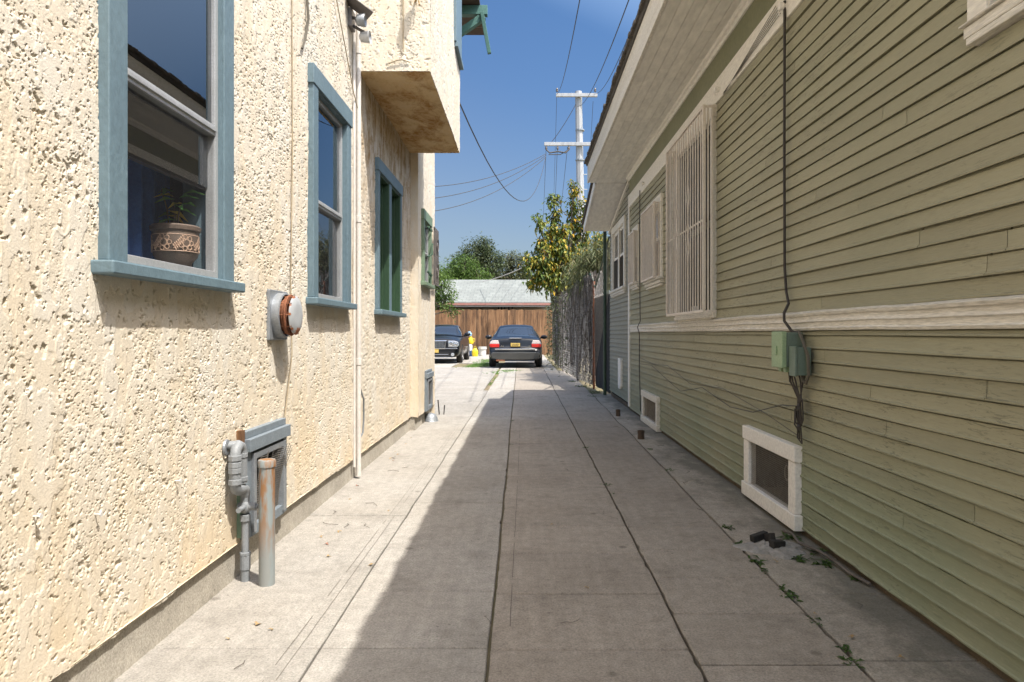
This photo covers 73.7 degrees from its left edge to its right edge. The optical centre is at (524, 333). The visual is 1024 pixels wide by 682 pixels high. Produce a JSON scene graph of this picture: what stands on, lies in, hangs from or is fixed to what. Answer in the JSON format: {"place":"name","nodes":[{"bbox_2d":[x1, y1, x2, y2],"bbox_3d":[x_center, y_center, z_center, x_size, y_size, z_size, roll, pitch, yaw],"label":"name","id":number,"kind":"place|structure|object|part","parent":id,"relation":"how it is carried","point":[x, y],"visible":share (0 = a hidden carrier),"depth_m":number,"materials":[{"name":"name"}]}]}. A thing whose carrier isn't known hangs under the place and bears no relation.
{"place":"outdoors","nodes":[
{"label":"outdoors","id":0,"kind":"place"},
{"bbox_2d":[270,355,704,681],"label":"ground","id":1,"kind":"structure","parent":0,"point":[500,364],"depth_m":5.77,"materials":[{"name":"grey concrete"}]},
{"bbox_2d":[0,0,490,681],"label":"stucco house","id":2,"kind":"structure","parent":1,"relation":"on","point":[132,388],"depth_m":2.68,"materials":[{"name":"beige paint"}]},
{"bbox_2d":[32,514,42,518],"bbox_3d":[-1.302,0.487,1.817,0.035,0.014,0.014,0,0,0],"label":"masonry nail","id":3,"kind":"object","parent":2,"relation":"attached to","point":[40,516],"visible":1,"depth_m":1.81,"materials":[{"name":"white metal"}]},
{"bbox_2d":[128,159,169,259],"bbox_3d":[-1.574,-0.790,2.811,0.069,1.620,0.420,0,0,-2],"label":"curtain","id":4,"kind":"object","parent":2,"relation":"hanging from","point":[146,185],"depth_m":2.83,"materials":[{"name":"blue fabric"}]},
{"bbox_2d":[91,0,244,292],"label":"window","id":5,"kind":"structure","parent":2,"relation":"in","point":[165,81],"depth_m":2.55,"materials":[{"name":"blue paint"}]},
{"bbox_2d":[149,223,200,266],"bbox_3d":[-1.430,-0.332,2.800,0.192,0.214,0.192,0,0,0],"label":"flower pot","id":6,"kind":"object","parent":2,"relation":"on","point":[177,243],"visible":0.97,"depth_m":2.73,"materials":[{"name":"brown ceramic"}]},
{"bbox_2d":[155,188,204,223],"bbox_3d":[-1.424,-0.500,2.799,0.193,0.190,0.173,0,0,0],"label":"potted plant","id":7,"kind":"object","parent":6,"relation":"on","point":[173,215],"visible":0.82,"depth_m":2.79,"materials":[{"name":"green plant"}]},
{"bbox_2d":[222,439,258,581],"bbox_3d":[-1.268,0.802,3.043,0.101,0.676,0.193,0,0,21],"label":"gas riser","id":8,"kind":"object","parent":2,"relation":"attached to","point":[237,468],"visible":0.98,"depth_m":3.04,"materials":[{"name":"grey metal"}]},
{"bbox_2d":[266,289,302,339],"bbox_3d":[-1.256,-0.095,3.603,0.129,0.260,0.265,0,0,0],"label":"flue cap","id":9,"kind":"object","parent":2,"relation":"attached to","point":[284,314],"visible":1,"depth_m":3.52,"materials":[{"name":"grey metal"}]},
{"bbox_2d":[284,0,292,415],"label":"wall cable","id":10,"kind":"object","parent":2,"relation":"attached to","point":[291,198],"depth_m":3.82,"materials":[{"name":"beige paint"}]},
{"bbox_2d":[301,0,309,49],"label":"wall cable","id":11,"kind":"object","parent":2,"relation":"attached to","point":[307,25],"depth_m":4.06,"materials":[{"name":"white plastic"}]},
{"bbox_2d":[305,62,356,309],"bbox_3d":[-1.345,-0.905,4.585,0.210,1.460,0.980,0,0,0],"label":"window","id":12,"kind":"structure","parent":2,"relation":"in","point":[330,120],"depth_m":4.63,"materials":[{"name":"blue paint"}]},
{"bbox_2d":[353,0,361,475],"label":"vent pipe","id":13,"kind":"object","parent":2,"relation":"attached to","point":[357,216],"visible":1,"depth_m":5.25,"materials":[{"name":"beige metal"}]},
{"bbox_2d":[336,0,357,107],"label":"wall cable","id":14,"kind":"object","parent":13,"relation":"attached to","point":[346,52],"depth_m":4.94,"materials":[{"name":"beige paint"}]},
{"bbox_2d":[347,0,372,43],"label":"flood light","id":15,"kind":"object","parent":2,"relation":"attached to","point":[364,12],"visible":0.99,"depth_m":5.07,"materials":[{"name":"grey metal"}]},
{"bbox_2d":[361,390,364,436],"bbox_3d":[-1.280,0.611,5.380,0.031,0.430,0.134,0,0,7],"label":"loose cable","id":16,"kind":"object","parent":2,"relation":"attached to","point":[363,413],"visible":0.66,"depth_m":5.41,"materials":[{"name":"beige plastic"}]},
{"bbox_2d":[374,157,406,317],"bbox_3d":[-1.357,-0.852,6.555,0.245,1.375,1.230,0,0,0],"label":"window","id":17,"kind":"structure","parent":2,"relation":"in","point":[388,191],"depth_m":6.48,"materials":[{"name":"blue paint"}]},
{"bbox_2d":[388,59,409,63],"bbox_3d":[-0.985,-2.140,5.376,0.173,0.038,0.014,0,0,0],"label":"bay cable","id":18,"kind":"object","parent":2,"relation":"attached to","point":[399,60],"visible":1,"depth_m":5.37,"materials":[{"name":"beige paint"}]},
{"bbox_2d":[403,0,403,51],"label":"bay cable","id":19,"kind":"object","parent":2,"relation":"attached to","point":[403,25],"visible":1,"depth_m":5.37,"materials":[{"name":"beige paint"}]},
{"bbox_2d":[420,208,434,288],"bbox_3d":[-1.260,-1.025,8.450,0.210,0.910,0.770,0,0,0],"label":"window","id":20,"kind":"structure","parent":2,"relation":"in","point":[426,220],"depth_m":8.50,"materials":[{"name":"green paint"}]},
{"bbox_2d":[427,226,438,285],"bbox_3d":[-1.160,-1.001,8.769,0.048,0.758,0.982,0,0,0],"label":"iron grille","id":21,"kind":"object","parent":2,"relation":"on","point":[436,256],"visible":1,"depth_m":8.94,"materials":[{"name":"grey metal"}]},
{"bbox_2d":[435,256,463,320],"bbox_3d":[-4.732,-1.414,31.158,3.712,5.278,2.589,0,0,-15],"label":"leafy tree","id":22,"kind":"object","parent":1,"relation":"on","point":[442,297],"visible":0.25,"depth_m":30.83,"materials":[{"name":"green plant"}]},
{"bbox_2d":[439,253,495,279],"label":"broad tree","id":23,"kind":"object","parent":1,"relation":"on","point":[468,273],"visible":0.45,"depth_m":45.59,"materials":[{"name":"green plant"}]},
{"bbox_2d":[455,359,489,367],"bbox_3d":[-1.705,1.128,25.784,1.461,0.148,7.397,0,0,0],"label":"grass patch","id":24,"kind":"object","parent":1,"relation":"on","point":[479,364],"visible":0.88,"depth_m":24.29,"materials":[{"name":"green plant"}]},
{"bbox_2d":[446,231,508,279],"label":"broad tree","id":25,"kind":"object","parent":1,"relation":"on","point":[482,248],"visible":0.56,"depth_m":57.46,"materials":[{"name":"green plant"}]},
{"bbox_2d":[436,280,550,309],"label":"garage","id":26,"kind":"structure","parent":1,"relation":"on","point":[493,294],"depth_m":37.39,"materials":[{"name":"grey"}]},
{"bbox_2d":[482,369,522,374],"bbox_3d":[-0.583,1.129,19.991,1.116,0.086,2.613,0,0,17],"label":"grass patch","id":27,"kind":"object","parent":1,"relation":"on","point":[509,370],"visible":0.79,"depth_m":20.08,"materials":[{"name":"green plant"}]},
{"bbox_2d":[492,249,535,279],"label":"broad tree","id":28,"kind":"object","parent":1,"relation":"on","point":[511,262],"visible":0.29,"depth_m":59.52,"materials":[{"name":"green plant"}]},
{"bbox_2d":[518,179,607,366],"bbox_3d":[1.373,-1.944,22.177,3.193,6.337,1.937,0,0,0],"label":"column tree","id":29,"kind":"object","parent":1,"relation":"on","point":[556,243],"visible":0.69,"depth_m":22.07,"materials":[{"name":"green plant"}]},
{"bbox_2d":[544,88,596,333],"bbox_3d":[2.163,-5.046,31.938,2.475,12.738,0.545,0,0,0],"label":"utility pole","id":30,"kind":"object","parent":1,"relation":"on","point":[579,143],"visible":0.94,"depth_m":31.84,"materials":[{"name":"white wood"}]},
{"bbox_2d":[435,154,544,186],"bbox_3d":[-1.300,-6.741,27.851,0.022,3.230,8.994,0,0,31],"label":"overhead cable","id":31,"kind":"object","parent":30,"relation":"attached to","point":[488,177],"visible":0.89,"depth_m":27.48,"materials":[{"name":"black rubber"}]},
{"bbox_2d":[436,158,544,210],"bbox_3d":[-1.300,-6.217,27.851,0.022,3.981,8.996,0,0,31],"label":"overhead cable","id":32,"kind":"object","parent":30,"relation":"attached to","point":[491,193],"visible":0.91,"depth_m":27.53,"materials":[{"name":"black rubber"}]},
{"bbox_2d":[436,155,545,197],"bbox_3d":[-1.300,-6.488,27.851,0.022,3.586,8.995,0,0,31],"label":"overhead cable","id":33,"kind":"object","parent":30,"relation":"attached to","point":[490,184],"visible":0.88,"depth_m":27.72,"materials":[{"name":"black rubber"}]},
{"bbox_2d":[460,104,545,200],"bbox_3d":[0.060,-5.667,20.452,0.018,5.276,22.586,0,0,5],"label":"service drop","id":34,"kind":"object","parent":30,"relation":"attached to","point":[486,159],"visible":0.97,"depth_m":11.85,"materials":[{"name":"black rubber"}]},
{"bbox_2d":[553,99,556,209],"bbox_3d":[2.207,-10.599,50.880,0.018,1.004,38.266,0,0,2],"label":"power line","id":35,"kind":"object","parent":30,"relation":"attached to","point":[555,138],"visible":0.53,"depth_m":37.51,"materials":[{"name":"black rubber"}]},
{"bbox_2d":[557,0,579,93],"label":"power line","id":36,"kind":"object","parent":30,"relation":"attached to","point":[571,42],"visible":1,"depth_m":13.44,"materials":[{"name":"black rubber"}]},
{"bbox_2d":[577,0,628,106],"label":"power line","id":37,"kind":"object","parent":30,"relation":"attached to","point":[611,45],"visible":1,"depth_m":12.41,"materials":[{"name":"black rubber"}]},
{"bbox_2d":[596,15,636,93],"bbox_3d":[2.498,-7.982,20.631,0.016,6.333,22.319,0,0,4],"label":"power line","id":38,"kind":"object","parent":30,"relation":"attached to","point":[615,65],"visible":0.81,"depth_m":16.09,"materials":[{"name":"black rubber"}]},
{"bbox_2d":[546,279,609,309],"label":"broad tree","id":39,"kind":"object","parent":1,"relation":"on","point":[552,298],"visible":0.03,"depth_m":52.39,"materials":[{"name":"green plant"}]},
{"bbox_2d":[550,231,610,394],"bbox_3d":[1.241,-0.352,23.228,0.348,3.045,21.798,0,0,-1],"label":"chain link fence","id":40,"kind":"object","parent":1,"relation":"on","point":[601,348],"visible":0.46,"depth_m":13.75,"materials":[{"name":"metal"}]},
{"bbox_2d":[543,270,600,385],"bbox_3d":[1.097,-0.047,21.685,0.818,2.584,15.356,0,0,-1],"label":"dead vine","id":41,"kind":"object","parent":40,"relation":"hanging from","point":[557,304],"visible":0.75,"depth_m":16.73,"materials":[{"name":"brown plant"}]},
{"bbox_2d":[553,231,609,380],"bbox_3d":[1.762,-0.607,16.557,1.892,3.658,4.553,0,0,-4],"label":"vine","id":42,"kind":"object","parent":1,"relation":"on","point":[583,265],"visible":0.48,"depth_m":15.41,"materials":[{"name":"green plant"}]},
{"bbox_2d":[581,0,1023,681],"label":"sided house","id":43,"kind":"structure","parent":1,"relation":"on","point":[897,474],"depth_m":3.19,"materials":[{"name":"green paint"}]},
{"bbox_2d":[609,214,626,297],"bbox_3d":[1.558,-1.208,11.100,0.165,1.185,1.600,0,0,0],"label":"window","id":44,"kind":"structure","parent":43,"relation":"in","point":[618,232],"depth_m":11.05,"materials":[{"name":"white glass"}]},
{"bbox_2d":[628,230,637,284],"bbox_3d":[1.489,-1.025,9.340,0.072,0.710,0.474,0,0,0],"label":"security grille","id":45,"kind":"object","parent":43,"relation":"attached to","point":[632,257],"visible":0.98,"depth_m":9.24,"materials":[{"name":"paint"}]},
{"bbox_2d":[629,224,640,290],"bbox_3d":[1.523,-1.027,9.340,0.095,0.865,0.580,0,0,0],"label":"window","id":46,"kind":"structure","parent":43,"relation":"in","point":[635,286],"depth_m":9.13,"materials":[{"name":"beige wood"}]},
{"bbox_2d":[637,190,640,410],"bbox_3d":[1.500,-0.430,8.975,0.052,2.901,0.100,0,0,0],"label":"drainpipe","id":47,"kind":"object","parent":43,"relation":"attached to","point":[639,298],"depth_m":8.98,"materials":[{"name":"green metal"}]},
{"bbox_2d":[641,201,658,282],"bbox_3d":[1.484,-1.052,8.060,0.082,0.855,0.834,0,0,0],"label":"security grille","id":48,"kind":"object","parent":43,"relation":"attached to","point":[649,241],"visible":0.97,"depth_m":7.86,"materials":[{"name":"paint"}]},
{"bbox_2d":[643,193,664,289],"bbox_3d":[1.523,-1.047,8.015,0.095,1.025,0.970,0,0,0],"label":"window","id":49,"kind":"structure","parent":43,"relation":"in","point":[658,281],"depth_m":7.59,"materials":[{"name":"beige wood"}]},
{"bbox_2d":[666,104,716,316],"bbox_3d":[1.469,-0.990,6.110,0.112,1.650,1.414,0,0,0],"label":"security grille","id":50,"kind":"object","parent":43,"relation":"attached to","point":[672,234],"visible":1,"depth_m":5.85,"materials":[{"name":"metal"}]},
{"bbox_2d":[674,104,718,321],"bbox_3d":[1.565,-0.976,6.167,0.150,1.722,1.405,0,0,0],"label":"window","id":51,"kind":"structure","parent":43,"relation":"in","point":[707,315],"depth_m":6.02,"materials":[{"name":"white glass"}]},
{"bbox_2d":[641,2,786,184],"bbox_3d":[1.520,-1.899,6.360,0.060,0.165,4.787,0,0,0],"label":"knob wiring","id":52,"kind":"object","parent":43,"relation":"attached to","point":[781,6],"visible":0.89,"depth_m":4.43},
{"bbox_2d":[644,364,795,412],"bbox_3d":[1.510,0.470,6.370,0.006,0.185,5.260,0,0,0],"label":"sagging wire","id":53,"kind":"object","parent":43,"relation":"attached to","point":[724,402],"visible":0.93,"depth_m":5.07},
{"bbox_2d":[641,358,798,436],"bbox_3d":[1.512,0.445,6.325,0.009,0.254,5.150,0,0,0],"label":"sagging wire","id":54,"kind":"object","parent":43,"relation":"attached to","point":[734,395],"visible":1,"depth_m":4.78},
{"bbox_2d":[772,331,802,371],"bbox_3d":[1.462,0.102,3.805,0.125,0.225,0.170,0,0,0],"label":"utility box","id":55,"kind":"object","parent":43,"relation":"attached to","point":[782,341],"visible":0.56,"depth_m":3.74,"materials":[{"name":"green metal"}]},
{"bbox_2d":[788,372,803,443],"bbox_3d":[1.498,0.403,3.749,0.047,0.391,0.200,0,0,7],"label":"cable bundle","id":56,"kind":"object","parent":55,"relation":"hanging from","point":[798,412],"visible":0.9,"depth_m":3.72,"materials":[{"name":"black rubber"}]},
{"bbox_2d":[783,0,797,332],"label":"drop cable","id":57,"kind":"object","parent":43,"relation":"attached to","point":[784,171],"visible":0.96,"depth_m":3.98,"materials":[{"name":"black rubber"}]},
{"bbox_2d":[789,346,810,376],"bbox_3d":[1.480,0.150,3.663,0.089,0.160,0.085,0,0,0],"label":"junction box","id":58,"kind":"object","parent":43,"relation":"attached to","point":[797,362],"visible":0.9,"depth_m":3.62,"materials":[{"name":"green metal"}]},
{"bbox_2d":[797,330,810,384],"bbox_3d":[1.495,0.128,3.651,0.028,0.289,0.167,0,0,0],"label":"drip cable","id":59,"kind":"object","parent":58,"relation":"attached to","point":[804,381],"visible":1,"depth_m":3.60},
{"bbox_2d":[958,0,1023,45],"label":"window","id":60,"kind":"structure","parent":43,"relation":"in","point":[986,19],"depth_m":2.23,"materials":[{"name":"white wood"}]},
{"bbox_2d":[113,354,871,681],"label":"driveway","id":61,"kind":"structure","parent":0,"point":[414,602],"depth_m":3.11,"materials":[{"name":"concrete"}]},
{"bbox_2d":[257,458,275,586],"bbox_3d":[-1.150,0.856,3.050,0.080,0.588,0.080,0,0,0],"label":"steel post","id":62,"kind":"object","parent":61,"relation":"on","point":[266,466],"visible":0.89,"depth_m":3.02,"materials":[{"name":"grey metal"}]},
{"bbox_2d":[425,413,437,421],"bbox_3d":[-1.200,1.069,8.720,0.210,0.103,0.210,0,0,0],"label":"metal bowl","id":63,"kind":"object","parent":61,"relation":"on","point":[430,417],"visible":0.9,"depth_m":8.65,"materials":[{"name":"silver metal"}]},
{"bbox_2d":[435,324,470,362],"bbox_3d":[-3.280,0.403,27.471,2.320,1.523,5.042,0,0,0],"label":"parked saloon","id":64,"kind":"object","parent":61,"relation":"on","point":[451,341],"visible":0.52,"depth_m":25.65,"materials":[{"name":"black paint"}]},
{"bbox_2d":[458,327,464,334],"bbox_3d":[-3.280,-0.088,27.964,1.715,0.368,2.284,0,0,0],"label":"side window","id":65,"kind":"structure","parent":64,"relation":"in","point":[460,329],"depth_m":27.34,"materials":[{"name":"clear glass"}]},
{"bbox_2d":[472,348,477,356],"bbox_3d":[-2.384,0.872,33.000,0.309,0.497,0.220,0,0,0],"label":"yellow bag","id":66,"kind":"object","parent":61,"relation":"on","point":[474,352],"visible":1,"depth_m":32.91,"materials":[{"name":"plastic"}]},
{"bbox_2d":[262,433,695,681],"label":"pavement cracks","id":67,"kind":"object","parent":61,"relation":"on","point":[382,532],"visible":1,"depth_m":3.32,"materials":[{"name":"grey concrete"}]},
{"bbox_2d":[478,347,486,355],"bbox_3d":[-2.060,0.890,33.600,0.444,0.460,0.444,0,0,0],"label":"plastic bucket","id":68,"kind":"object","parent":61,"relation":"on","point":[482,351],"visible":0.88,"depth_m":33.43,"materials":[{"name":"white plastic"}]},
{"bbox_2d":[435,309,551,354],"bbox_3d":[-3.695,-0.064,36.037,10.611,2.407,0.086,0,0,0],"label":"board fence","id":69,"kind":"object","parent":61,"relation":"on","point":[479,324],"visible":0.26,"depth_m":36.00,"materials":[{"name":"brown wood"}]},
{"bbox_2d":[485,325,546,366],"bbox_3d":[-0.285,0.430,24.141,2.240,1.456,4.552,0,0,0],"label":"parked sedan","id":70,"kind":"object","parent":61,"relation":"on","point":[515,342],"visible":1,"depth_m":22.00,"materials":[{"name":"black paint"}]},
{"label":"rear window","id":71,"kind":"part","parent":70,"relation":"part of","materials":[{"name":"blue glass"}]},
{"bbox_2d":[234,419,861,668],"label":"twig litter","id":72,"kind":"object","parent":61,"relation":"on","point":[404,467],"visible":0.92,"depth_m":3.99,"materials":[{"name":"brown wood"}]},
{"bbox_3d":[-2.680,0.818,33.300,0.300,0.605,0.300,0,0,0],"label":"plastic drum","id":73,"kind":"object","parent":61,"relation":"on","visible":0},
{"bbox_2d":[469,336,474,343],"bbox_3d":[-2.616,0.329,33.298,0.303,0.372,0.304,0,0,-40],"label":"yellow jug","id":74,"kind":"object","parent":73,"relation":"on","point":[471,341],"visible":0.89,"depth_m":33.20,"materials":[{"name":"plastic"}]},
{"bbox_2d":[435,0,640,308],"label":"sky","id":75,"kind":"structure","parent":0,"point":[508,97],"materials":[{"name":"blue"}]},
{"bbox_2d":[593,394,1006,681],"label":"side path","id":76,"kind":"structure","parent":0,"point":[883,628],"depth_m":2.92,"materials":[{"name":"concrete"}]},
{"bbox_2d":[637,430,644,438],"bbox_3d":[1.245,1.083,7.280,0.076,0.095,0.074,0,0,0],"label":"pipe stub","id":77,"kind":"object","parent":76,"relation":"on","point":[640,434],"visible":1,"depth_m":7.25,"materials":[{"name":"brown metal"}]},
{"bbox_2d":[748,555,767,565],"bbox_3d":[1.149,1.123,3.366,0.110,0.026,0.126,0,0,-44],"label":"weed","id":78,"kind":"object","parent":76,"relation":"on","point":[760,562],"visible":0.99,"depth_m":3.34,"materials":[{"name":"green plant"}]},
{"bbox_2d":[732,540,806,559],"bbox_3d":[1.304,1.106,3.561,0.344,0.044,0.307,0,0,-32],"label":"ash pile","id":79,"kind":"object","parent":76,"relation":"on","point":[789,550],"visible":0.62,"depth_m":3.50,"materials":[{"name":"grey"}]},
{"bbox_2d":[750,530,785,548],"bbox_3d":[1.271,1.075,3.564,0.103,0.074,0.160,0,0,-25],"label":"charred block","id":80,"kind":"object","parent":79,"relation":"on","point":[774,542],"depth_m":3.55,"materials":[{"name":"black wood"}]},
{"bbox_2d":[779,584,794,594],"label":"weed","id":81,"kind":"object","parent":76,"relation":"on","point":[790,591],"visible":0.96,"depth_m":2.98,"materials":[{"name":"green plant"}]},
{"bbox_2d":[776,531,802,541],"bbox_3d":[1.463,1.122,3.752,0.167,0.035,0.164,0,0,31],"label":"weed","id":82,"kind":"object","parent":76,"relation":"on","point":[787,536],"visible":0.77,"depth_m":3.74,"materials":[{"name":"green plant"}]},
{"bbox_2d":[780,591,803,601],"bbox_3d":[1.140,1.122,2.894,0.118,0.020,0.089,0,0,32],"label":"weed","id":83,"kind":"object","parent":76,"relation":"on","point":[789,595],"visible":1,"depth_m":2.91,"materials":[{"name":"green plant"}]},
{"bbox_2d":[791,554,812,562],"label":"weed","id":84,"kind":"object","parent":76,"relation":"on","point":[797,558],"visible":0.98,"depth_m":3.39,"materials":[{"name":"green plant"}]},
{"bbox_2d":[808,548,829,555],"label":"weed","id":85,"kind":"object","parent":76,"relation":"on","point":[821,549],"visible":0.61,"depth_m":3.50,"materials":[{"name":"green plant"}]},
{"bbox_2d":[811,559,833,568],"bbox_3d":[1.446,1.124,3.329,0.125,0.029,0.172,0,0,0],"label":"weed","id":86,"kind":"object","parent":76,"relation":"on","point":[824,563],"visible":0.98,"depth_m":3.32,"materials":[{"name":"green plant"}]},
{"bbox_2d":[782,530,870,585],"bbox_3d":[1.483,1.100,3.410,0.039,0.034,0.788,0,0,-6],"label":"ground root","id":87,"kind":"object","parent":76,"relation":"on","point":[845,569],"visible":1,"depth_m":3.33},
{"bbox_2d":[835,644,852,653],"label":"weed","id":88,"kind":"object","parent":76,"relation":"on","point":[844,648],"visible":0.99,"depth_m":2.43,"materials":[{"name":"green plant"}]},
{"bbox_2d":[836,655,864,668],"bbox_3d":[1.123,1.121,2.334,0.098,0.020,0.097,0,0,0],"label":"weed","id":89,"kind":"object","parent":76,"relation":"on","point":[849,658],"visible":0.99,"depth_m":2.34,"materials":[{"name":"green plant"}]}
]}

